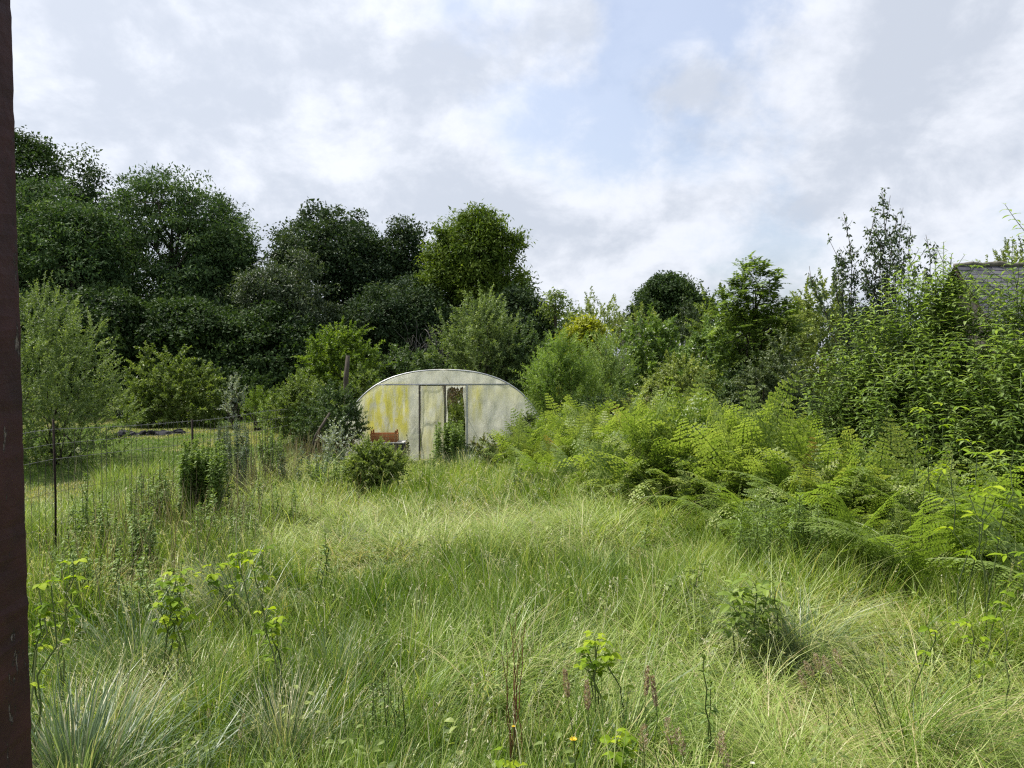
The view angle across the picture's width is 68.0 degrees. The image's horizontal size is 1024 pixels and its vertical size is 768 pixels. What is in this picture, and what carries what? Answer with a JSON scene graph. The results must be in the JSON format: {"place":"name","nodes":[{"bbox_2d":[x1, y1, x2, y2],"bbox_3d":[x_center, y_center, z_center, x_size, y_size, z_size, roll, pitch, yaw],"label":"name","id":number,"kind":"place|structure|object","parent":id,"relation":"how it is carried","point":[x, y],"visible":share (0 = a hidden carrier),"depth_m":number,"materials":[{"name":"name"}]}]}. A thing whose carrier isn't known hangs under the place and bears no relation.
{"place":"outdoors","nodes":[
{"label":"outdoors","id":0,"kind":"place"},
{"bbox_2d":[23,415,329,552],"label":"lawn grass","id":1,"kind":"structure","parent":0,"point":[197,435],"depth_m":20.14,"materials":[{"name":"plant"}]},
{"bbox_2d":[10,0,1023,369],"label":"sky","id":2,"kind":"structure","parent":0,"point":[634,140],"materials":[{"name":"white"}]},
{"bbox_2d":[22,372,1023,767],"bbox_3d":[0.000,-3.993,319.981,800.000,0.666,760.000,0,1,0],"label":"ground","id":3,"kind":"structure","parent":0,"point":[62,480],"depth_m":6.72,"materials":[{"name":"plant"}]},
{"bbox_2d":[0,0,32,767],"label":"timber post","id":4,"kind":"object","parent":3,"relation":"on","point":[15,732],"visible":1,"depth_m":1.13,"materials":[{"name":"red paint"}]},
{"bbox_2d":[14,125,79,400],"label":"oak tree","id":5,"kind":"object","parent":3,"relation":"on","point":[30,154],"visible":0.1,"depth_m":50.90,"materials":[{"name":"green plant"}]},
{"bbox_2d":[29,577,67,763],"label":"bramble shoot","id":6,"kind":"object","parent":3,"relation":"on","point":[42,610],"visible":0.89,"depth_m":3.48,"materials":[{"name":"green plant"}]},
{"bbox_2d":[16,174,121,410],"bbox_3d":[-25.326,-4.865,40.435,8.857,13.047,6.720,0,1,0],"label":"ash tree","id":7,"kind":"object","parent":3,"relation":"on","point":[27,188],"visible":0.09,"depth_m":39.82,"materials":[{"name":"green plant"}]},
{"bbox_2d":[52,558,88,703],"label":"bramble shoot","id":8,"kind":"object","parent":3,"relation":"on","point":[75,592],"visible":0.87,"depth_m":4.60,"materials":[{"name":"green plant"}]},
{"bbox_2d":[17,193,153,410],"bbox_3d":[-22.580,-4.075,39.359,9.648,11.517,7.694,0,1,0],"label":"ash tree","id":9,"kind":"object","parent":3,"relation":"on","point":[69,248],"visible":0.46,"depth_m":37.64,"materials":[{"name":"green plant"}]},
{"bbox_2d":[46,526,126,612],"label":"weed","id":10,"kind":"object","parent":3,"relation":"on","point":[88,551],"visible":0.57,"depth_m":6.60,"materials":[{"name":"green plant"}]},
{"bbox_2d":[19,271,159,469],"bbox_3d":[-10.684,-0.101,17.535,3.861,5.209,5.074,0,1,0],"label":"willow bush","id":11,"kind":"object","parent":3,"relation":"on","point":[86,402],"visible":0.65,"depth_m":17.28,"materials":[{"name":"green plant"}]},
{"bbox_2d":[66,473,114,552],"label":"weed","id":12,"kind":"object","parent":3,"relation":"on","point":[100,522],"visible":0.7,"depth_m":8.57,"materials":[{"name":"green plant"}]},
{"bbox_2d":[49,142,154,294],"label":"oak tree","id":13,"kind":"object","parent":3,"relation":"on","point":[89,175],"visible":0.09,"depth_m":48.37,"materials":[{"name":"green plant"}]},
{"bbox_2d":[19,281,188,415],"bbox_3d":[-19.975,-1.608,35.965,9.104,6.823,7.486,0,1,21],"label":"elder tree","id":14,"kind":"object","parent":3,"relation":"on","point":[98,303],"visible":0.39,"depth_m":34.81,"materials":[{"name":"green plant"}]},
{"bbox_2d":[107,488,159,587],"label":"weed","id":15,"kind":"object","parent":3,"relation":"on","point":[136,545],"visible":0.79,"depth_m":7.46,"materials":[{"name":"green plant"}]},
{"bbox_2d":[29,642,269,767],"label":"grass tussock","id":16,"kind":"object","parent":3,"relation":"on","point":[65,758],"depth_m":3.52,"materials":[{"name":"plant"}]},
{"bbox_2d":[128,457,172,533],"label":"weed","id":17,"kind":"object","parent":3,"relation":"on","point":[155,487],"visible":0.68,"depth_m":9.84,"materials":[{"name":"green plant"}]},
{"bbox_2d":[118,544,190,626],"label":"weed","id":18,"kind":"object","parent":3,"relation":"on","point":[169,586],"visible":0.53,"depth_m":6.19,"materials":[{"name":"green plant"}]},
{"bbox_2d":[23,408,287,564],"bbox_3d":[-4.823,1.252,7.875,0.102,2.283,12.760,0,1,6],"label":"wire fence","id":19,"kind":"object","parent":3,"relation":"on","point":[55,488],"visible":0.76,"depth_m":9.14,"materials":[{"name":"metal"}]},
{"bbox_2d":[28,566,291,702],"bbox_3d":[-2.719,1.708,5.254,2.088,0.820,2.048,-1,1,-41],"label":"grass tussock","id":20,"kind":"object","parent":3,"relation":"on","point":[141,647],"depth_m":5.24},
{"bbox_2d":[108,341,230,428],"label":"round bush","id":21,"kind":"object","parent":3,"relation":"on","point":[151,388],"visible":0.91,"depth_m":28.37,"materials":[{"name":"green plant"}]},
{"bbox_2d":[77,162,271,406],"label":"ash tree","id":22,"kind":"object","parent":3,"relation":"on","point":[154,235],"visible":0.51,"depth_m":40.84,"materials":[{"name":"green plant"}]},
{"bbox_2d":[148,568,200,693],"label":"bramble shoot","id":23,"kind":"object","parent":3,"relation":"on","point":[173,603],"visible":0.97,"depth_m":5.07,"materials":[{"name":"green plant"}]},
{"bbox_2d":[108,281,275,412],"bbox_3d":[-15.979,-1.727,38.018,10.050,7.060,7.897,0,1,0],"label":"hazel tree","id":24,"kind":"object","parent":3,"relation":"on","point":[182,321],"visible":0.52,"depth_m":35.72,"materials":[{"name":"green plant"}]},
{"bbox_2d":[139,185,262,407],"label":"ash tree","id":25,"kind":"object","parent":3,"relation":"on","point":[220,211],"visible":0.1,"depth_m":43.02,"materials":[{"name":"green plant"}]},
{"bbox_2d":[175,433,234,525],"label":"weed","id":26,"kind":"object","parent":3,"relation":"on","point":[191,462],"visible":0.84,"depth_m":10.07,"materials":[{"name":"green plant"}]},
{"bbox_2d":[26,423,411,636],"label":"dry stems","id":27,"kind":"object","parent":3,"relation":"on","point":[293,463],"visible":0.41,"depth_m":9.28,"materials":[{"name":"plant"}]},
{"bbox_2d":[175,211,269,311],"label":"ash tree","id":28,"kind":"object","parent":3,"relation":"on","point":[223,273],"visible":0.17,"depth_m":41.60,"materials":[{"name":"green plant"}]},
{"bbox_2d":[115,525,330,641],"bbox_3d":[-2.401,1.649,6.536,1.899,0.912,1.993,-1,1,-34],"label":"grass tussock","id":29,"kind":"object","parent":3,"relation":"on","point":[226,582],"depth_m":6.52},
{"bbox_2d":[190,488,260,556],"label":"weed","id":30,"kind":"object","parent":3,"relation":"on","point":[224,517],"visible":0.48,"depth_m":8.94,"materials":[{"name":"green plant"}]},
{"bbox_2d":[213,415,251,494],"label":"weed","id":31,"kind":"object","parent":3,"relation":"on","point":[241,450],"visible":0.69,"depth_m":13.55,"materials":[{"name":"green plant"}]},
{"bbox_2d":[189,365,278,419],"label":"shade shrub","id":32,"kind":"object","parent":3,"relation":"on","point":[255,378],"visible":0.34,"depth_m":32.62,"materials":[{"name":"green plant"}]},
{"bbox_2d":[202,544,276,638],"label":"bramble shoot","id":33,"kind":"object","parent":3,"relation":"on","point":[213,577],"visible":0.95,"depth_m":5.91,"materials":[{"name":"green plant"}]},
{"bbox_2d":[190,299,353,406],"bbox_3d":[-11.502,-1.200,37.133,8.436,6.075,6.783,0,1,0],"label":"hazel tree","id":34,"kind":"object","parent":3,"relation":"on","point":[288,334],"visible":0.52,"depth_m":35.68,"materials":[{"name":"green plant"}]},
{"bbox_2d":[252,606,292,729],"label":"bramble shoot","id":35,"kind":"object","parent":3,"relation":"on","point":[277,625],"visible":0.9,"depth_m":4.61,"materials":[{"name":"green plant"}]},
{"bbox_2d":[167,649,382,767],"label":"grass tussock","id":36,"kind":"object","parent":3,"relation":"on","point":[280,721],"depth_m":3.98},
{"bbox_2d":[213,244,347,349],"bbox_3d":[-11.865,-2.866,39.906,6.766,8.986,6.415,1,1,37],"label":"willow tree","id":37,"kind":"object","parent":3,"relation":"on","point":[280,289],"visible":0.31,"depth_m":38.55,"materials":[{"name":"green plant"}]},
{"bbox_2d":[253,366,342,448],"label":"green bush","id":38,"kind":"object","parent":3,"relation":"on","point":[292,393],"visible":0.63,"depth_m":20.09,"materials":[{"name":"green plant"}]},
{"bbox_2d":[284,377,372,460],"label":"dark bush","id":39,"kind":"object","parent":3,"relation":"on","point":[351,412],"visible":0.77,"depth_m":17.44,"materials":[{"name":"green plant"}]},
{"bbox_2d":[245,610,418,706],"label":"grass tussock","id":40,"kind":"object","parent":3,"relation":"on","point":[339,653],"depth_m":5.17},
{"bbox_2d":[259,196,411,399],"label":"alder tree","id":41,"kind":"object","parent":3,"relation":"on","point":[352,252],"visible":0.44,"depth_m":43.50,"materials":[{"name":"green plant"}]},
{"bbox_2d":[314,416,358,465],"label":"silver plant","id":42,"kind":"object","parent":3,"relation":"on","point":[333,447],"visible":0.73,"depth_m":15.76,"materials":[{"name":"green plant"}]},
{"bbox_2d":[289,316,396,407],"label":"garden tree","id":43,"kind":"object","parent":3,"relation":"on","point":[331,361],"visible":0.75,"depth_m":24.02,"materials":[{"name":"green plant"}]},
{"bbox_2d":[332,361,380,418],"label":"leafy shrub","id":44,"kind":"object","parent":3,"relation":"on","point":[358,391],"visible":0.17,"depth_m":21.69,"materials":[{"name":"green plant"}]},
{"bbox_2d":[337,432,415,496],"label":"little bush","id":45,"kind":"object","parent":3,"relation":"on","point":[380,456],"visible":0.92,"depth_m":13.46,"materials":[{"name":"green plant"}]},
{"bbox_2d":[365,668,410,765],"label":"weed","id":46,"kind":"object","parent":3,"relation":"on","point":[384,704],"visible":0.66,"depth_m":3.91,"materials":[{"name":"green plant"}]},
{"bbox_2d":[325,270,473,378],"bbox_3d":[-6.039,-2.226,40.647,9.246,7.726,7.070,0,1,-20],"label":"tree","id":47,"kind":"object","parent":3,"relation":"on","point":[399,311],"visible":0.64,"depth_m":38.93,"materials":[{"name":"green plant"}]},
{"bbox_2d":[367,213,444,349],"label":"alder tree","id":48,"kind":"object","parent":3,"relation":"on","point":[406,242],"visible":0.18,"depth_m":45.54,"materials":[{"name":"green plant"}]},
{"bbox_2d":[363,342,459,419],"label":"hazel bush","id":49,"kind":"object","parent":3,"relation":"on","point":[404,365],"visible":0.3,"depth_m":26.37,"materials":[{"name":"green plant"}]},
{"bbox_2d":[339,369,538,460],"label":"polytunnel","id":50,"kind":"structure","parent":3,"relation":"on","point":[390,404],"depth_m":18.51,"materials":[{"name":"plastic"}]},
{"bbox_2d":[420,386,443,458],"bbox_3d":[-1.944,0.940,18.523,0.570,1.795,0.076,0,1,-4],"label":"door","id":51,"kind":"structure","parent":50,"relation":"in","point":[432,397],"depth_m":18.52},
{"bbox_2d":[432,417,466,469],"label":"weed","id":52,"kind":"object","parent":3,"relation":"on","point":[453,436],"visible":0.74,"depth_m":16.51,"materials":[{"name":"green plant"}]},
{"bbox_2d":[406,198,543,374],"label":"chestnut tree","id":53,"kind":"object","parent":3,"relation":"on","point":[467,251],"visible":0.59,"depth_m":40.36,"materials":[{"name":"green plant"}]},
{"bbox_2d":[417,279,535,408],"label":"willow shrub","id":54,"kind":"object","parent":3,"relation":"on","point":[479,330],"visible":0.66,"depth_m":26.80,"materials":[{"name":"green plant"}]},
{"bbox_2d":[501,615,525,761],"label":"dock stalks","id":55,"kind":"object","parent":3,"relation":"on","point":[515,720],"visible":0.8,"depth_m":3.93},
{"bbox_2d":[475,280,559,392],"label":"elder tree","id":56,"kind":"object","parent":3,"relation":"on","point":[513,306],"visible":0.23,"depth_m":38.14,"materials":[{"name":"green plant"}]},
{"bbox_2d":[488,314,558,414],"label":"hedge shrub","id":57,"kind":"object","parent":3,"relation":"on","point":[518,354],"visible":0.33,"depth_m":26.57,"materials":[{"name":"green plant"}]},
{"bbox_2d":[25,446,1023,767],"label":"meadow grass","id":58,"kind":"structure","parent":3,"relation":"on","point":[605,562],"depth_m":5.70,"materials":[{"name":"plant"}]},
{"bbox_2d":[27,459,1022,767],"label":"meadow herbs","id":59,"kind":"object","parent":3,"relation":"on","point":[449,719],"visible":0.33,"depth_m":4.50,"materials":[{"name":"green plant"}]},
{"bbox_2d":[534,286,578,370],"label":"young tree","id":60,"kind":"object","parent":3,"relation":"on","point":[555,312],"visible":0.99,"depth_m":36.80,"materials":[{"name":"green plant"}]},
{"bbox_2d":[508,324,609,424],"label":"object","id":61,"kind":"object","parent":3,"relation":"on","point":[564,374],"visible":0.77,"depth_m":20.30,"materials":[{"name":"green plant"}]},
{"bbox_2d":[491,728,637,767],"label":"weed plant","id":62,"kind":"object","parent":3,"relation":"on","point":[618,758],"visible":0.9,"depth_m":3.13,"materials":[{"name":"green plant"}]},
{"bbox_2d":[553,313,618,404],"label":"yellow shrub","id":63,"kind":"object","parent":3,"relation":"on","point":[582,326],"visible":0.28,"depth_m":35.41,"materials":[{"name":"green plant"}]},
{"bbox_2d":[573,630,633,726],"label":"bramble shoot","id":64,"kind":"object","parent":3,"relation":"on","point":[595,664],"visible":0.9,"depth_m":4.29,"materials":[{"name":"green plant"}]},
{"bbox_2d":[575,325,644,402],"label":"broom bush","id":65,"kind":"object","parent":3,"relation":"on","point":[611,368],"visible":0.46,"depth_m":23.65,"materials":[{"name":"green plant"}]},
{"bbox_2d":[557,286,667,373],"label":"willow shrub","id":66,"kind":"object","parent":3,"relation":"on","point":[619,319],"visible":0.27,"depth_m":54.31,"materials":[{"name":"green plant"}]},
{"bbox_2d":[606,302,702,402],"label":"laurel bush","id":67,"kind":"object","parent":3,"relation":"on","point":[656,348],"visible":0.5,"depth_m":26.39,"materials":[{"name":"green plant"}]},
{"bbox_2d":[622,269,719,344],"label":"oak tree","id":68,"kind":"object","parent":3,"relation":"on","point":[664,292],"visible":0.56,"depth_m":67.86,"materials":[{"name":"green plant"}]},
{"bbox_2d":[635,351,731,412],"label":"dogwood shrub","id":69,"kind":"object","parent":3,"relation":"on","point":[675,363],"visible":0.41,"depth_m":21.77,"materials":[{"name":"green plant"}]},
{"bbox_2d":[638,716,730,767],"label":"seed stalk","id":70,"kind":"object","parent":3,"relation":"on","point":[720,749],"visible":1,"depth_m":2.82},
{"bbox_2d":[441,298,930,389],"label":"wood","id":71,"kind":"object","parent":3,"relation":"on","point":[825,327],"visible":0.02,"depth_m":90.24,"materials":[{"name":"green plant"}]},
{"bbox_2d":[694,654,718,765],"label":"weed","id":72,"kind":"object","parent":3,"relation":"on","point":[708,718],"visible":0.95,"depth_m":3.77,"materials":[{"name":"green plant"}]},
{"bbox_2d":[667,312,751,404],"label":"laurel bush","id":73,"kind":"object","parent":3,"relation":"on","point":[699,342],"visible":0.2,"depth_m":24.74,"materials":[{"name":"green plant"}]},
{"bbox_2d":[679,282,765,390],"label":"hedge shrub","id":74,"kind":"object","parent":3,"relation":"on","point":[701,309],"visible":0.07,"depth_m":33.69,"materials":[{"name":"green plant"}]},
{"bbox_2d":[638,471,855,545],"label":"fern","id":75,"kind":"object","parent":3,"relation":"on","point":[734,509],"visible":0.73,"depth_m":9.07,"materials":[{"name":"green plant"}]},
{"bbox_2d":[476,365,1023,590],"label":"bracken","id":76,"kind":"object","parent":3,"relation":"on","point":[694,437],"visible":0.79,"depth_m":11.12,"materials":[{"name":"green plant"}]},
{"bbox_2d":[705,354,798,415],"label":"hedge shrub","id":77,"kind":"object","parent":3,"relation":"on","point":[725,388],"visible":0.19,"depth_m":20.22,"materials":[{"name":"green plant"}]},
{"bbox_2d":[712,573,792,689],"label":"bramble shoot","id":78,"kind":"object","parent":3,"relation":"on","point":[742,594],"visible":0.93,"depth_m":5.25,"materials":[{"name":"green plant"}]},
{"bbox_2d":[701,251,812,386],"bbox_3d":[6.709,-0.823,20.802,2.886,5.664,2.443,0,1,0],"label":"robinia tree","id":79,"kind":"object","parent":3,"relation":"on","point":[740,313],"visible":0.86,"depth_m":20.54,"materials":[{"name":"green plant"}]},
{"bbox_2d":[730,486,787,573],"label":"weed","id":80,"kind":"object","parent":3,"relation":"on","point":[757,529],"visible":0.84,"depth_m":8.10,"materials":[{"name":"green plant"}]},
{"bbox_2d":[720,327,830,429],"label":"flowering shrub","id":81,"kind":"object","parent":3,"relation":"on","point":[767,383],"visible":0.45,"depth_m":18.79,"materials":[{"name":"green leaf"},{"name":"bark"}]},
{"bbox_2d":[640,552,958,708],"bbox_3d":[2.002,1.695,5.449,2.406,0.975,2.475,0,1,0],"label":"grass tussock","id":82,"kind":"object","parent":3,"relation":"on","point":[786,630],"depth_m":5.43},
{"bbox_2d":[758,309,842,415],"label":"hedge shrub","id":83,"kind":"object","parent":3,"relation":"on","point":[807,361],"visible":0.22,"depth_m":25.51,"materials":[{"name":"green plant"}]},
{"bbox_2d":[782,480,828,577],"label":"weed","id":84,"kind":"object","parent":3,"relation":"on","point":[799,512],"visible":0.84,"depth_m":8.04,"materials":[{"name":"green plant"}]},
{"bbox_2d":[752,268,871,415],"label":"hedge shrub","id":85,"kind":"object","parent":3,"relation":"on","point":[809,312],"visible":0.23,"depth_m":31.32,"materials":[{"name":"green plant"}]},
{"bbox_2d":[719,471,912,568],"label":"fern","id":86,"kind":"object","parent":3,"relation":"on","point":[842,512],"visible":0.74,"depth_m":7.98,"materials":[{"name":"green plant"}]},
{"bbox_2d":[805,212,871,409],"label":"sapling","id":87,"kind":"object","parent":3,"relation":"on","point":[851,300],"visible":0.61,"depth_m":14.15,"materials":[{"name":"green plant"}]},
{"bbox_2d":[793,305,915,459],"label":"buddleia shrub","id":88,"kind":"object","parent":3,"relation":"on","point":[845,406],"visible":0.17,"depth_m":11.52,"materials":[{"name":"green plant"}]},
{"bbox_2d":[687,617,1023,767],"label":"grass tussock","id":89,"kind":"object","parent":3,"relation":"on","point":[933,730],"depth_m":3.90,"materials":[{"name":"plant"}]},
{"bbox_2d":[826,241,937,456],"bbox_3d":[5.570,0.021,11.279,2.275,4.180,1.956,1,1,26],"label":"buddleia shrub","id":90,"kind":"object","parent":3,"relation":"on","point":[872,378],"visible":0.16,"depth_m":11.19,"materials":[{"name":"green plant"}]},
{"bbox_2d":[857,187,909,374],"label":"sapling","id":91,"kind":"object","parent":3,"relation":"on","point":[871,289],"visible":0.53,"depth_m":13.92,"materials":[{"name":"green plant"}]},
{"bbox_2d":[791,490,1010,588],"bbox_3d":[3.738,1.495,7.399,1.876,1.158,1.341,1,1,33],"label":"fern","id":92,"kind":"object","parent":3,"relation":"on","point":[914,565],"visible":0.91,"depth_m":7.17,"materials":[{"name":"green plant"}]},
{"bbox_2d":[900,226,938,356],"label":"sapling","id":93,"kind":"object","parent":3,"relation":"on","point":[930,255],"visible":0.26,"depth_m":13.64,"materials":[{"name":"green plant"}]},
{"bbox_2d":[845,332,994,538],"bbox_3d":[5.315,0.722,10.050,2.277,2.828,2.385,0,1,0],"label":"buddleia shrub","id":94,"kind":"object","parent":3,"relation":"on","point":[957,431],"visible":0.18,"depth_m":9.93,"materials":[{"name":"green plant"}]},
{"bbox_2d":[828,463,1023,569],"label":"fern","id":95,"kind":"object","parent":3,"relation":"on","point":[950,533],"visible":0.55,"depth_m":7.67,"materials":[{"name":"green plant"}]},
{"bbox_2d":[902,402,969,587],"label":"willow shoot","id":96,"kind":"object","parent":3,"relation":"on","point":[920,409],"visible":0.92,"depth_m":7.60,"materials":[{"name":"green plant"}]},
{"bbox_2d":[886,241,996,450],"bbox_3d":[6.144,-0.004,10.832,1.842,4.131,1.712,0,1,0],"label":"buddleia shrub","id":97,"kind":"object","parent":3,"relation":"on","point":[937,327],"visible":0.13,"depth_m":10.65,"materials":[{"name":"green plant"}]},
{"bbox_2d":[909,590,1014,734],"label":"bramble shoot","id":98,"kind":"object","parent":3,"relation":"on","point":[961,621],"visible":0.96,"depth_m":4.36,"materials":[{"name":"green plant"}]},
{"bbox_2d":[902,483,1023,590],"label":"fern","id":99,"kind":"object","parent":3,"relation":"on","point":[1020,547],"visible":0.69,"depth_m":6.97,"materials":[{"name":"green plant"}]},
{"bbox_2d":[913,261,1023,400],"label":"stone shed","id":100,"kind":"structure","parent":3,"relation":"on","point":[997,267],"depth_m":19.64,"materials":[{"name":"stone"}]},
{"bbox_2d":[925,271,1022,458],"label":"buddleia shrub","id":101,"kind":"object","parent":3,"relation":"on","point":[966,317],"visible":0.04,"depth_m":10.31,"materials":[{"name":"green plant"}]},
{"bbox_2d":[925,455,1023,558],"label":"fern","id":102,"kind":"object","parent":3,"relation":"on","point":[1012,528],"visible":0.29,"depth_m":7.85,"materials":[{"name":"green plant"}]},
{"bbox_2d":[925,492,1023,628],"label":"fern","id":103,"kind":"object","parent":3,"relation":"on","point":[985,564],"visible":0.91,"depth_m":6.24,"materials":[{"name":"green plant"}]},
{"bbox_2d":[929,318,1023,556],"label":"buddleia shrub","id":104,"kind":"object","parent":3,"relation":"on","point":[1012,430],"visible":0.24,"depth_m":9.14,"materials":[{"name":"green plant"}]},
{"bbox_2d":[931,439,1023,660],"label":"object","id":105,"kind":"object","parent":3,"relation":"on","point":[985,525],"visible":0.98,"depth_m":5.71,"materials":[{"name":"green plant"}]},
{"bbox_2d":[964,203,1023,469],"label":"tree","id":106,"kind":"object","parent":3,"relation":"on","point":[1018,320],"visible":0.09,"depth_m":9.70,"materials":[{"name":"green plant"}]},
{"bbox_2d":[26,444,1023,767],"bbox_3d":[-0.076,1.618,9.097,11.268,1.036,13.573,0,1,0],"label":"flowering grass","id":107,"kind":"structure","parent":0,"point":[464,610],"depth_m":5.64,"materials":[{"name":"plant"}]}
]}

